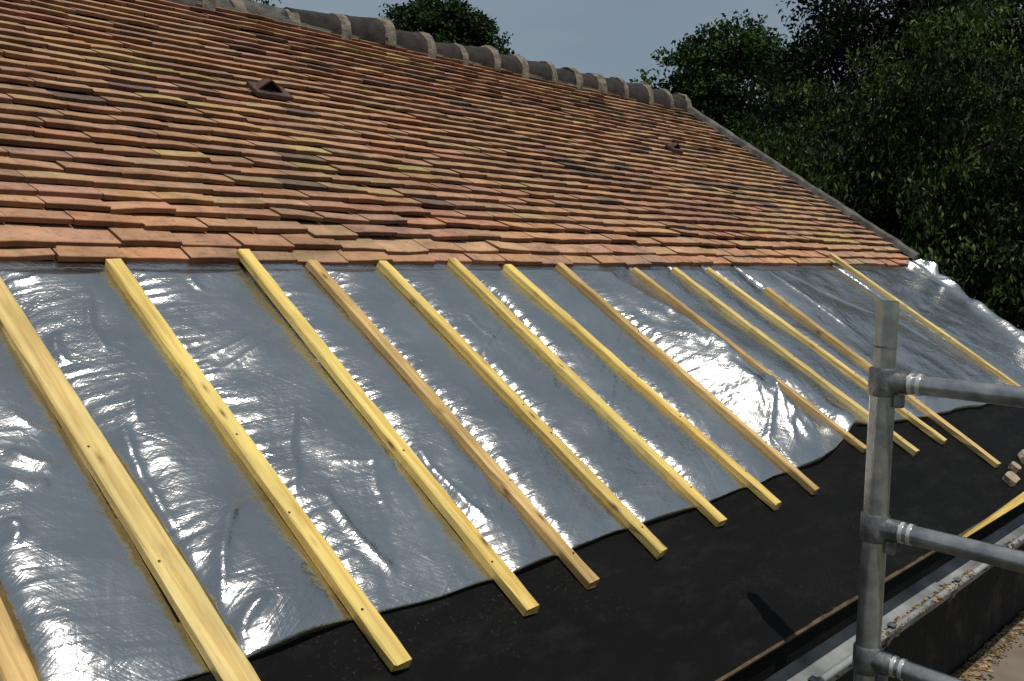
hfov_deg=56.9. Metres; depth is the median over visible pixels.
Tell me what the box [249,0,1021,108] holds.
sky
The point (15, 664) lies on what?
roof batten
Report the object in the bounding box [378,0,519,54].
tree
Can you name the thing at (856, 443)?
roof batten
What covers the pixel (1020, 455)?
mortar lump
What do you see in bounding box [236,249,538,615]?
roof batten
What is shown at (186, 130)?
house
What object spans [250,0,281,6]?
treetop
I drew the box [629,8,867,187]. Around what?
round tree
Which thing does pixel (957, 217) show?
leafy tree
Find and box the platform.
[964,620,1023,680]
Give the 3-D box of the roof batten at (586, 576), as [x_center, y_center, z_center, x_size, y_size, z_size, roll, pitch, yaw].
[-0.191,0.143,2.254,0.041,0.025,1.202,-4,39,-46]
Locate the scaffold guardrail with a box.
[852,300,1023,680]
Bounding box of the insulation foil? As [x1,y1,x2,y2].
[0,258,1023,680]
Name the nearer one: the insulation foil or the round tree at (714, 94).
the insulation foil
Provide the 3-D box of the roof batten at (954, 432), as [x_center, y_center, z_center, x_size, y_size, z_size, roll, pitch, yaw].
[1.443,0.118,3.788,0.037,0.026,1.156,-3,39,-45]
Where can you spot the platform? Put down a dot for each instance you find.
(1012, 669)
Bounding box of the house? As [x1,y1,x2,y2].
[0,0,1023,680]
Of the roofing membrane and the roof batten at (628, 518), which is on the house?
the roofing membrane
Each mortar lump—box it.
[1003,471,1019,486]
[1008,461,1020,473]
[1017,449,1023,463]
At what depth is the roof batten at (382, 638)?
1.77 m
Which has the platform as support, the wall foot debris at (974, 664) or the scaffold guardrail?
the wall foot debris at (974, 664)
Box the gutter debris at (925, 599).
[807,538,1022,680]
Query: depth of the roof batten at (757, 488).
2.77 m
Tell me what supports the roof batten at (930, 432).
on the insulation foil
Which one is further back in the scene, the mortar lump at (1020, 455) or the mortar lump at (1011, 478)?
the mortar lump at (1020, 455)
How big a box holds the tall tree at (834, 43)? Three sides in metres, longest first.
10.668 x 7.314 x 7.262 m
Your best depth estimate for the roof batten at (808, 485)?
2.95 m
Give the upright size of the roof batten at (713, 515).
0.026 m
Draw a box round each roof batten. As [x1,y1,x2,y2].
[0,276,259,680]
[0,597,37,680]
[105,258,411,671]
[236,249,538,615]
[305,260,599,589]
[377,260,667,559]
[447,257,726,526]
[503,264,781,509]
[555,263,819,494]
[632,268,866,452]
[671,267,919,456]
[705,267,946,444]
[764,287,1000,467]
[828,253,1020,385]
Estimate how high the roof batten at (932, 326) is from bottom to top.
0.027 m
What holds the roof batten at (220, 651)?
on the insulation foil
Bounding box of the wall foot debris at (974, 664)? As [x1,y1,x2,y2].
[951,610,1023,680]
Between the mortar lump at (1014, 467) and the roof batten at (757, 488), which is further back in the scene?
the mortar lump at (1014, 467)
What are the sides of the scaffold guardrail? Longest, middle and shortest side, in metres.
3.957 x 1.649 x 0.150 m
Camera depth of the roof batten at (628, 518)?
2.37 m
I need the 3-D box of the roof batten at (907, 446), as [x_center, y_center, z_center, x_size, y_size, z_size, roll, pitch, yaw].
[1.018,0.050,3.525,0.035,0.028,1.151,-7,41,-49]
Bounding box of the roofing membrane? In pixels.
[132,376,1023,680]
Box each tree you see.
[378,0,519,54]
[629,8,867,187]
[729,0,1023,330]
[738,0,1023,326]
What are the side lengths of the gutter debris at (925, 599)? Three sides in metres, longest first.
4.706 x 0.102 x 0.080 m

